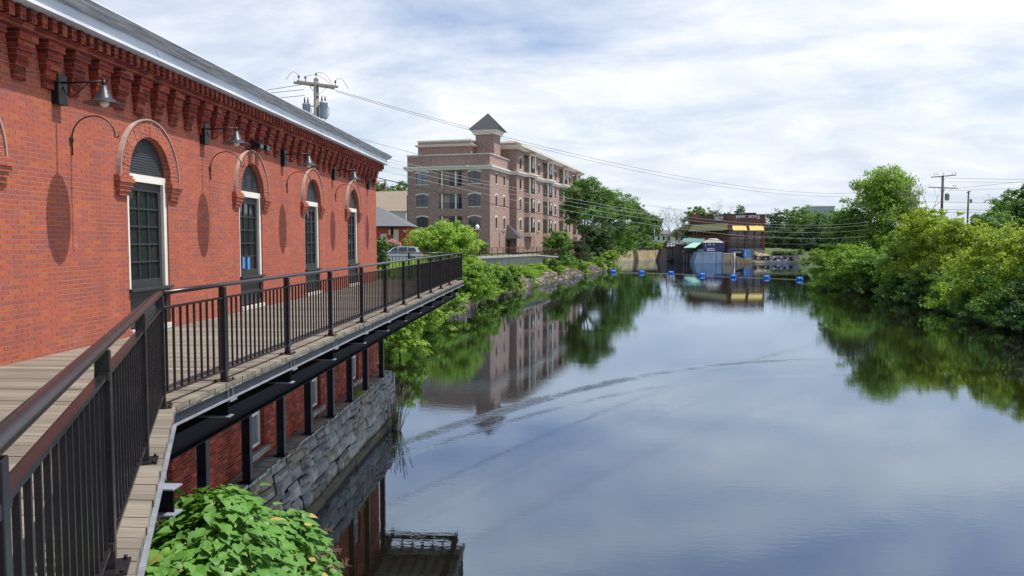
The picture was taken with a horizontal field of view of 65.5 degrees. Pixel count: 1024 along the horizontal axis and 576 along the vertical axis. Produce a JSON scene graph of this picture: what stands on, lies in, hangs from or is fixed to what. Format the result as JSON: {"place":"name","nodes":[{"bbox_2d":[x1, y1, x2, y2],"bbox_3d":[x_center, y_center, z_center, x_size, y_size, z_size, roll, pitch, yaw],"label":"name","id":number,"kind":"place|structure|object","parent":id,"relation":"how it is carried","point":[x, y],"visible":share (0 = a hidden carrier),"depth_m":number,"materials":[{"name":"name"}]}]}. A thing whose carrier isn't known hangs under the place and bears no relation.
{"place":"outdoors","nodes":[
{"label":"outdoors","id":0,"kind":"place"},
{"bbox_2d":[377,246,422,261],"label":"parked car","id":1,"kind":"object","parent":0,"point":[405,249],"visible":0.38,"depth_m":83.06,"materials":[{"name":"paint"}]},
{"bbox_2d":[94,0,1023,232],"label":"sky","id":2,"kind":"structure","parent":0,"point":[800,97],"materials":[{"name":"white"}]},
{"bbox_2d":[377,177,867,243],"bbox_3d":[19.001,-6.897,79.728,0.054,5.234,89.112,3,5,44],"label":"power line","id":3,"kind":"object","parent":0,"point":[578,220],"visible":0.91,"depth_m":64.61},
{"bbox_2d":[385,165,859,232],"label":"power line","id":4,"kind":"object","parent":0,"point":[614,213],"visible":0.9,"depth_m":69.22,"materials":[{"name":"metal"}]},
{"bbox_2d":[382,170,864,238],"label":"power line","id":5,"kind":"object","parent":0,"point":[617,219],"visible":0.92,"depth_m":69.00,"materials":[{"name":"metal"}]},
{"bbox_2d":[389,162,861,227],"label":"power line","id":6,"kind":"object","parent":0,"point":[591,205],"visible":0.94,"depth_m":66.17,"materials":[{"name":"metal"}]},
{"bbox_2d":[311,260,1023,575],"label":"water","id":7,"kind":"structure","parent":0,"point":[629,420],"depth_m":27.26,"materials":[{"name":"blue liquid"}]},
{"bbox_2d":[387,382,412,430],"bbox_3d":[-4.057,4.293,28.502,1.049,1.846,0.823,3,4,38],"label":"loosestrife","id":8,"kind":"object","parent":7,"relation":"in","point":[395,424],"visible":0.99,"depth_m":28.46,"materials":[{"name":"green plant"}]},
{"bbox_2d":[656,246,674,260],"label":"dark wall","id":9,"kind":"structure","parent":7,"relation":"in","point":[665,254],"depth_m":262.37,"materials":[{"name":"wood"}]},
{"bbox_2d":[673,238,704,261],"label":"timber annex","id":10,"kind":"object","parent":7,"relation":"in","point":[683,252],"visible":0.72,"depth_m":251.82,"materials":[{"name":"black wood"}]},
{"bbox_2d":[701,238,724,252],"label":"kiosk","id":11,"kind":"object","parent":10,"relation":"attached to","point":[710,245],"visible":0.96,"depth_m":245.17,"materials":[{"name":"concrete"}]},
{"bbox_2d":[689,247,722,262],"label":"wall","id":12,"kind":"structure","parent":7,"relation":"in","point":[700,256],"depth_m":240.28,"materials":[{"name":"blue metal"}]},
{"bbox_2d":[723,253,751,262],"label":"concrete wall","id":13,"kind":"structure","parent":7,"relation":"in","point":[730,258],"depth_m":240.23,"materials":[{"name":"beige concrete"}]},
{"bbox_2d":[752,256,798,262],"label":"weir wall","id":14,"kind":"structure","parent":7,"relation":"in","point":[778,259],"depth_m":242.38,"materials":[{"name":"concrete"}]},
{"bbox_2d":[378,248,1019,362],"bbox_3d":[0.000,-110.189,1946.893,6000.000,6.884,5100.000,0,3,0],"label":"ground","id":15,"kind":"structure","parent":0,"point":[803,258],"depth_m":179.63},
{"bbox_2d":[150,478,185,548],"bbox_3d":[-5.022,3.907,10.443,1.875,2.935,3.827,0,3,0],"label":"knotweed","id":16,"kind":"object","parent":15,"relation":"on","point":[162,519],"visible":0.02,"depth_m":10.43,"materials":[{"name":"green plant"}]},
{"bbox_2d":[0,0,391,498],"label":"brick mill","id":17,"kind":"object","parent":15,"relation":"on","point":[103,230],"visible":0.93,"depth_m":13.24,"materials":[{"name":"red brick"}]},
{"bbox_2d":[0,118,14,182],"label":"window","id":18,"kind":"structure","parent":17,"relation":"in","point":[6,163],"depth_m":9.61,"materials":[{"name":"red brick"}]},
{"bbox_2d":[51,73,126,106],"bbox_3d":[-5.667,-2.643,10.681,0.938,0.435,0.536,0,3,3],"label":"wall lamp","id":19,"kind":"object","parent":17,"relation":"attached to","point":[60,96],"visible":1,"depth_m":10.64,"materials":[{"name":"black metal"}]},
{"bbox_2d":[69,115,118,154],"bbox_3d":[-5.771,-2.114,11.019,0.698,0.548,0.070,0,3,3],"label":"plant bracket","id":20,"kind":"object","parent":17,"relation":"attached to","point":[71,139],"visible":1,"depth_m":11.01,"materials":[{"name":"black metal"}]},
{"bbox_2d":[114,119,183,335],"bbox_3d":[-6.058,-1.025,13.196,0.320,3.496,2.070,0,3,3],"label":"window","id":21,"kind":"structure","parent":17,"relation":"in","point":[138,176],"depth_m":13.25,"materials":[{"name":"red brick"}]},
{"bbox_2d":[200,123,250,145],"bbox_3d":[-5.429,-2.907,15.117,0.938,0.435,0.536,0,3,3],"label":"wall lamp","id":22,"kind":"object","parent":17,"relation":"attached to","point":[236,139],"visible":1,"depth_m":15.07,"materials":[{"name":"black metal"}]},
{"bbox_2d":[232,150,271,310],"bbox_3d":[-5.820,-1.289,17.632,0.320,3.496,2.070,0,3,3],"label":"window","id":23,"kind":"structure","parent":17,"relation":"in","point":[245,185],"depth_m":17.77,"materials":[{"name":"white paint"}]},
{"bbox_2d":[250,139,269,151],"bbox_3d":[-5.599,-3.145,17.559,0.337,0.205,0.620,0,3,3],"label":"floodlight","id":24,"kind":"object","parent":17,"relation":"attached to","point":[258,145],"visible":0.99,"depth_m":17.33,"materials":[{"name":"black metal"}]},
{"bbox_2d":[252,386,270,461],"bbox_3d":[-5.796,2.969,17.991,0.260,1.669,1.150,0,3,3],"label":"basement window","id":25,"kind":"structure","parent":17,"relation":"in","point":[258,453],"depth_m":18.25,"materials":[{"name":"grey glass"}]},
{"bbox_2d":[280,150,318,167],"bbox_3d":[-5.191,-3.172,19.552,0.938,0.435,0.536,0,3,3],"label":"wall lamp","id":26,"kind":"object","parent":17,"relation":"attached to","point":[308,163],"visible":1,"depth_m":19.49,"materials":[{"name":"black metal"}]},
{"bbox_2d":[300,168,326,296],"bbox_3d":[-5.580,-1.554,22.067,0.320,3.496,2.070,0,3,3],"label":"window","id":27,"kind":"structure","parent":17,"relation":"in","point":[309,206],"depth_m":22.23,"materials":[{"name":"white paint"}]},
{"bbox_2d":[312,377,325,417],"bbox_3d":[-5.559,2.705,22.427,0.260,1.670,1.150,0,3,3],"label":"basement window","id":28,"kind":"structure","parent":17,"relation":"in","point":[322,407],"depth_m":22.68,"materials":[{"name":"grey glass"}]},
{"bbox_2d":[331,166,362,180],"bbox_3d":[-4.953,-3.436,23.988,0.938,0.435,0.536,0,3,3],"label":"wall lamp","id":29,"kind":"object","parent":17,"relation":"attached to","point":[353,177],"visible":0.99,"depth_m":23.92,"materials":[{"name":"black metal"}]},
{"bbox_2d":[344,180,362,285],"bbox_3d":[-5.341,-1.818,26.503,0.320,3.496,2.070,0,3,3],"label":"window","id":30,"kind":"structure","parent":17,"relation":"in","point":[350,207],"depth_m":26.73,"materials":[{"name":"white paint"}]},
{"bbox_2d":[144,483,344,575],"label":"knotweed","id":31,"kind":"object","parent":15,"relation":"on","point":[226,535],"visible":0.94,"depth_m":7.36,"materials":[{"name":"green plant"}]},
{"bbox_2d":[192,371,396,520],"bbox_3d":[-6.019,5.410,19.914,2.300,3.230,21.843,0,3,3],"label":"granite foundation","id":32,"kind":"object","parent":15,"relation":"on","point":[308,473],"visible":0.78,"depth_m":21.38,"materials":[{"name":"stone"}]},
{"bbox_2d":[0,280,463,575],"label":"boardwalk","id":33,"kind":"structure","parent":32,"relation":"on","point":[212,407],"depth_m":9.85,"materials":[{"name":"brown wood"}]},
{"bbox_2d":[0,291,172,575],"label":"railing","id":34,"kind":"object","parent":33,"relation":"on","point":[94,438],"visible":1,"depth_m":3.17,"materials":[{"name":"black metal"}]},
{"bbox_2d":[160,252,463,393],"bbox_3d":[-2.567,-0.143,18.975,0.170,1.067,23.470,0,3,3],"label":"railing","id":35,"kind":"object","parent":33,"relation":"on","point":[430,275],"visible":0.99,"depth_m":10.91,"materials":[{"name":"black metal"}]},
{"bbox_2d":[377,252,460,279],"bbox_3d":[-6.902,-0.850,30.838,9.930,1.067,0.170,0,3,3],"label":"railing","id":36,"kind":"object","parent":33,"relation":"on","point":[408,256],"visible":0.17,"depth_m":30.63,"materials":[{"name":"black metal"}]},
{"bbox_2d":[376,191,406,220],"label":"clapboard house","id":37,"kind":"structure","parent":15,"relation":"on","point":[394,202],"depth_m":173.13,"materials":[{"name":"beige"}]},
{"bbox_2d":[376,207,417,249],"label":"brick garage","id":38,"kind":"structure","parent":15,"relation":"on","point":[390,226],"depth_m":124.84,"materials":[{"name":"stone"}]},
{"bbox_2d":[384,314,432,359],"bbox_3d":[-6.467,2.749,46.186,3.684,3.614,4.029,0,3,0],"label":"shrub","id":39,"kind":"object","parent":15,"relation":"on","point":[405,339],"visible":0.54,"depth_m":45.45,"materials":[{"name":"green plant"}]},
{"bbox_2d":[417,300,456,331],"bbox_3d":[-6.789,2.102,60.215,5.590,3.237,5.904,0,3,0],"label":"shrub","id":40,"kind":"object","parent":15,"relation":"on","point":[433,319],"visible":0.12,"depth_m":59.06,"materials":[{"name":"green plant"}]},
{"bbox_2d":[402,219,485,264],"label":"tree","id":41,"kind":"object","parent":15,"relation":"on","point":[438,236],"visible":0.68,"depth_m":86.14,"materials":[{"name":"green plant"}]},
{"bbox_2d":[439,293,468,315],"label":"shrub","id":42,"kind":"object","parent":15,"relation":"on","point":[453,307],"visible":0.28,"depth_m":69.71,"materials":[{"name":"green plant"}]},
{"bbox_2d":[390,254,558,267],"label":"promenade","id":43,"kind":"structure","parent":15,"relation":"on","point":[507,260],"depth_m":127.02,"materials":[{"name":"concrete"}]},
{"bbox_2d":[386,247,575,256],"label":"railing","id":44,"kind":"object","parent":43,"relation":"on","point":[509,248],"visible":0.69,"depth_m":126.95,"materials":[{"name":"metal"}]},
{"bbox_2d":[457,257,499,301],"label":"shrub","id":45,"kind":"object","parent":15,"relation":"on","point":[474,273],"visible":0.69,"depth_m":79.16,"materials":[{"name":"green plant"}]},
{"bbox_2d":[377,258,597,279],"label":"grass","id":46,"kind":"structure","parent":15,"relation":"on","point":[531,269],"depth_m":123.28,"materials":[{"name":"green plant"}]},
{"bbox_2d":[286,72,347,120],"bbox_3d":[-11.145,-6.380,45.735,3.763,11.895,1.099,-2,4,-30],"label":"utility pole","id":47,"kind":"object","parent":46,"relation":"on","point":[321,107],"visible":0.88,"depth_m":45.31,"materials":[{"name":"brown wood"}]},
{"bbox_2d":[326,87,938,193],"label":"power line","id":48,"kind":"object","parent":47,"relation":"attached to","point":[585,156],"visible":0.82,"depth_m":62.54,"materials":[{"name":"metal"}]},
{"bbox_2d":[335,91,929,196],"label":"power line","id":49,"kind":"object","parent":47,"relation":"attached to","point":[589,160],"visible":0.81,"depth_m":64.21,"materials":[{"name":"metal"}]},
{"bbox_2d":[377,236,390,269],"bbox_3d":[-9.835,-2.233,59.987,1.383,3.320,1.239,0,3,0],"label":"conical shrub","id":50,"kind":"object","parent":46,"relation":"on","point":[383,242],"visible":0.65,"depth_m":59.71,"materials":[{"name":"green plant"}]},
{"bbox_2d":[384,264,598,360],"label":"undergrowth","id":51,"kind":"object","parent":15,"relation":"on","point":[386,354],"visible":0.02,"depth_m":116.35,"materials":[{"name":"plant"}]},
{"bbox_2d":[403,114,584,253],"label":"apartment building","id":52,"kind":"structure","parent":15,"relation":"on","point":[502,226],"depth_m":149.04,"materials":[{"name":"brown brick"}]},
{"bbox_2d":[416,215,428,229],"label":"window","id":53,"kind":"structure","parent":52,"relation":"in","point":[422,221],"depth_m":148.19,"materials":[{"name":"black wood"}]},
{"bbox_2d":[416,193,428,207],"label":"window","id":54,"kind":"structure","parent":52,"relation":"in","point":[422,198],"depth_m":147.94,"materials":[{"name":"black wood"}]},
{"bbox_2d":[416,171,428,184],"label":"window","id":55,"kind":"structure","parent":52,"relation":"in","point":[419,176],"depth_m":147.68,"materials":[{"name":"grey glass"}]},
{"bbox_2d":[467,170,480,183],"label":"window","id":56,"kind":"structure","parent":52,"relation":"in","point":[475,174],"depth_m":144.93,"materials":[{"name":"grey glass"}]},
{"bbox_2d":[468,215,480,229],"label":"window","id":57,"kind":"structure","parent":52,"relation":"in","point":[474,220],"depth_m":145.43,"materials":[{"name":"grey glass"}]},
{"bbox_2d":[468,192,480,206],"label":"window","id":58,"kind":"structure","parent":52,"relation":"in","point":[476,196],"depth_m":145.18,"materials":[{"name":"grey glass"}]},
{"bbox_2d":[487,262,506,296],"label":"shrub","id":59,"kind":"object","parent":15,"relation":"on","point":[497,273],"visible":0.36,"depth_m":92.11,"materials":[{"name":"green plant"}]},
{"bbox_2d":[495,271,515,294],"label":"shrub","id":60,"kind":"object","parent":15,"relation":"on","point":[506,282],"visible":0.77,"depth_m":99.26,"materials":[{"name":"green plant"}]},
{"bbox_2d":[506,264,526,290],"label":"shrub","id":61,"kind":"object","parent":15,"relation":"on","point":[520,282],"visible":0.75,"depth_m":106.76,"materials":[{"name":"green plant"}]},
{"bbox_2d":[475,260,615,302],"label":"bank wall","id":62,"kind":"structure","parent":15,"relation":"on","point":[553,276],"depth_m":132.96,"materials":[{"name":"grey stone"}]},
{"bbox_2d":[545,258,562,275],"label":"shrub","id":63,"kind":"object","parent":15,"relation":"on","point":[554,263],"visible":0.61,"depth_m":137.20,"materials":[{"name":"green plant"}]},
{"bbox_2d":[537,230,578,265],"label":"tree","id":64,"kind":"object","parent":15,"relation":"on","point":[555,241],"visible":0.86,"depth_m":150.39,"materials":[{"name":"green plant"}]},
{"bbox_2d":[560,241,594,261],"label":"tree","id":65,"kind":"object","parent":15,"relation":"on","point":[578,248],"visible":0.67,"depth_m":164.44,"materials":[{"name":"green plant"}]},
{"bbox_2d":[556,175,618,261],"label":"tree","id":66,"kind":"object","parent":15,"relation":"on","point":[578,186],"visible":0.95,"depth_m":162.31,"materials":[{"name":"green plant"}]},
{"bbox_2d":[578,223,617,260],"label":"tree","id":67,"kind":"object","parent":15,"relation":"on","point":[599,242],"visible":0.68,"depth_m":187.18,"materials":[{"name":"green plant"}]},
{"bbox_2d":[598,248,621,268],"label":"shrub","id":68,"kind":"object","parent":15,"relation":"on","point":[608,255],"visible":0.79,"depth_m":186.25,"materials":[{"name":"green plant"}]},
{"bbox_2d":[583,188,641,262],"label":"tree","id":69,"kind":"object","parent":15,"relation":"on","point":[621,246],"visible":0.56,"depth_m":228.51,"materials":[{"name":"green plant"}]},
{"bbox_2d":[615,197,652,242],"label":"tree","id":70,"kind":"object","parent":15,"relation":"on","point":[641,228],"visible":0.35,"depth_m":283.84,"materials":[{"name":"green plant"}]},
{"bbox_2d":[616,249,657,260],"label":"river wall","id":71,"kind":"structure","parent":15,"relation":"on","point":[644,255],"depth_m":278.49,"materials":[{"name":"beige concrete"}]},
{"bbox_2d":[623,240,669,249],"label":"hedge","id":72,"kind":"object","parent":71,"relation":"on","point":[645,243],"visible":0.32,"depth_m":275.03,"materials":[{"name":"green plant"}]},
{"bbox_2d":[643,215,664,242],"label":"tree","id":73,"kind":"object","parent":15,"relation":"on","point":[654,221],"visible":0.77,"depth_m":296.90,"materials":[{"name":"green plant"}]},
{"bbox_2d":[643,230,672,245],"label":"white house","id":74,"kind":"structure","parent":15,"relation":"on","point":[659,238],"depth_m":329.39,"materials":[{"name":"stone"}]},
{"bbox_2d":[680,206,711,226],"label":"tree","id":75,"kind":"object","parent":15,"relation":"on","point":[700,210],"visible":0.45,"depth_m":308.10,"materials":[{"name":"green plant"}]},
{"bbox_2d":[688,213,765,259],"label":"brick restaurant","id":76,"kind":"structure","parent":15,"relation":"on","point":[749,220],"depth_m":249.76,"materials":[{"name":"brick"}]},
{"bbox_2d":[765,208,795,232],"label":"tree","id":77,"kind":"object","parent":15,"relation":"on","point":[771,217],"visible":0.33,"depth_m":297.34,"materials":[{"name":"green plant"}]},
{"bbox_2d":[765,228,798,247],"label":"tree","id":78,"kind":"object","parent":15,"relation":"on","point":[779,235],"visible":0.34,"depth_m":269.90,"materials":[{"name":"green plant"}]},
{"bbox_2d":[776,204,816,231],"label":"tree","id":79,"kind":"object","parent":15,"relation":"on","point":[798,215],"visible":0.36,"depth_m":289.04,"materials":[{"name":"green plant"}]},
{"bbox_2d":[782,226,825,248],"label":"tree","id":80,"kind":"object","parent":15,"relation":"on","point":[800,242],"visible":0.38,"depth_m":259.61,"materials":[{"name":"green plant"}]},
{"bbox_2d":[794,209,828,229],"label":"tree","id":81,"kind":"object","parent":15,"relation":"on","point":[807,217],"visible":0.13,"depth_m":279.55,"materials":[{"name":"green plant"}]},
{"bbox_2d":[797,213,836,253],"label":"tree","id":82,"kind":"object","parent":15,"relation":"on","point":[810,227],"visible":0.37,"depth_m":237.78,"materials":[{"name":"green plant"}]},
{"bbox_2d":[802,206,835,215],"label":"distant building","id":83,"kind":"structure","parent":15,"relation":"on","point":[820,208],"depth_m":418.32,"materials":[{"name":"grey"}]},
{"bbox_2d":[806,244,839,284],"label":"tree","id":84,"kind":"object","parent":15,"relation":"on","point":[821,263],"visible":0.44,"depth_m":123.19,"materials":[{"name":"green plant"}]},
{"bbox_2d":[812,205,875,266],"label":"tree","id":85,"kind":"object","parent":15,"relation":"on","point":[836,234],"visible":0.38,"depth_m":125.93,"materials":[{"name":"green plant"}]},
{"bbox_2d":[807,239,884,290],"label":"tree","id":86,"kind":"object","parent":15,"relation":"on","point":[846,256],"visible":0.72,"depth_m":107.00,"materials":[{"name":"green plant"}]},
{"bbox_2d":[857,263,884,293],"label":"shrub","id":87,"kind":"object","parent":15,"relation":"on","point":[876,285],"visible":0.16,"depth_m":102.90,"materials":[{"name":"green plant"}]},
{"bbox_2d":[849,253,901,286],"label":"bush","id":88,"kind":"object","parent":15,"relation":"on","point":[871,258],"visible":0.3,"depth_m":103.48,"materials":[{"name":"green plant"}]},
{"bbox_2d":[837,164,928,257],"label":"tree","id":89,"kind":"object","parent":15,"relation":"on","point":[884,202],"visible":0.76,"depth_m":120.69,"materials":[{"name":"green plant"}]},
{"bbox_2d":[868,266,897,295],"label":"shrub","id":90,"kind":"object","parent":15,"relation":"on","point":[877,289],"visible":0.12,"depth_m":97.12,"materials":[{"name":"green plant"}]},
{"bbox_2d":[880,269,909,297],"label":"shrub","id":91,"kind":"object","parent":15,"relation":"on","point":[892,287],"visible":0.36,"depth_m":91.81,"materials":[{"name":"green plant"}]},
{"bbox_2d":[872,229,923,285],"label":"tree","id":92,"kind":"object","parent":15,"relation":"on","point":[889,246],"visible":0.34,"depth_m":95.68,"materials":[{"name":"green plant"}]},
{"bbox_2d":[890,276,936,302],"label":"shrub","id":93,"kind":"object","parent":15,"relation":"on","point":[924,289],"visible":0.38,"depth_m":83.55,"materials":[{"name":"green plant"}]},
{"bbox_2d":[894,265,935,302],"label":"shrub","id":94,"kind":"object","parent":15,"relation":"on","point":[903,294],"visible":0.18,"depth_m":84.55,"materials":[{"name":"green plant"}]},
{"bbox_2d":[895,181,945,216],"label":"bare tree","id":95,"kind":"object","parent":15,"relation":"on","point":[916,197],"visible":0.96,"depth_m":117.35,"materials":[{"name":"green plant"}]},
{"bbox_2d":[882,205,965,286],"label":"tree","id":96,"kind":"object","parent":15,"relation":"on","point":[916,226],"visible":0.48,"depth_m":89.37,"materials":[{"name":"green plant"}]},
{"bbox_2d":[925,279,959,308],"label":"shrub","id":97,"kind":"object","parent":15,"relation":"on","point":[940,304],"visible":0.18,"depth_m":77.43,"materials":[{"name":"green plant"}]},
{"bbox_2d":[928,172,957,216],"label":"utility pole","id":98,"kind":"object","parent":15,"relation":"on","point":[947,197],"visible":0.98,"depth_m":148.88,"materials":[{"name":"brown wood"}]},
{"bbox_2d":[917,266,979,300],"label":"shrub","id":99,"kind":"object","parent":15,"relation":"on","point":[936,275],"visible":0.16,"depth_m":78.71,"materials":[{"name":"green plant"}]},
{"bbox_2d":[907,210,994,283],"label":"tree","id":100,"kind":"object","parent":15,"relation":"on","point":[942,234],"visible":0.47,"depth_m":81.79,"materials":[{"name":"green plant"}]},
{"bbox_2d":[919,266,983,309],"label":"shrub","id":101,"kind":"object","parent":15,"relation":"on","point":[957,281],"visible":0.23,"depth_m":73.37,"materials":[{"name":"green plant"}]},
{"bbox_2d":[948,285,990,313],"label":"shrub","id":102,"kind":"object","parent":15,"relation":"on","point":[965,296],"visible":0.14,"depth_m":70.13,"materials":[{"name":"green plant"}]},
{"bbox_2d":[931,222,1023,304],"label":"tree","id":103,"kind":"object","parent":15,"relation":"on","point":[978,261],"visible":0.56,"depth_m":68.90,"materials":[{"name":"green plant"}]},
{"bbox_2d":[954,266,1023,315],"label":"shrub","id":104,"kind":"object","parent":15,"relation":"on","point":[987,278],"visible":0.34,"depth_m":66.01,"materials":[{"name":"green plant"}]},
{"bbox_2d":[963,208,1023,257],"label":"tree","id":105,"kind":"object","parent":15,"relation":"on","point":[997,222],"visible":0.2,"depth_m":103.49,"materials":[{"name":"green plant"}]},
{"bbox_2d":[964,285,1023,326],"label":"shrub","id":106,"kind":"object","parent":15,"relation":"on","point":[979,303],"visible":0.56,"depth_m":62.35,"materials":[{"name":"green plant"}]},
{"bbox_2d":[979,228,1023,300],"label":"tree","id":107,"kind":"object","parent":15,"relation":"on","point":[1019,249],"visible":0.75,"depth_m":64.11,"materials":[{"name":"green plant"}]},
{"bbox_2d":[983,183,1023,231],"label":"tree","id":108,"kind":"object","parent":15,"relation":"on","point":[1011,203],"visible":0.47,"depth_m":118.30,"materials":[{"name":"green plant"}]},
{"bbox_2d":[988,279,1023,308],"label":"shrub","id":109,"kind":"object","parent":15,"relation":"on","point":[1010,285],"visible":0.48,"depth_m":61.00,"materials":[{"name":"green plant"}]},
{"bbox_2d":[999,300,1023,333],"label":"shrub","id":110,"kind":"object","parent":15,"relation":"on","point":[1015,321],"visible":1,"depth_m":57.02,"materials":[{"name":"green plant"}]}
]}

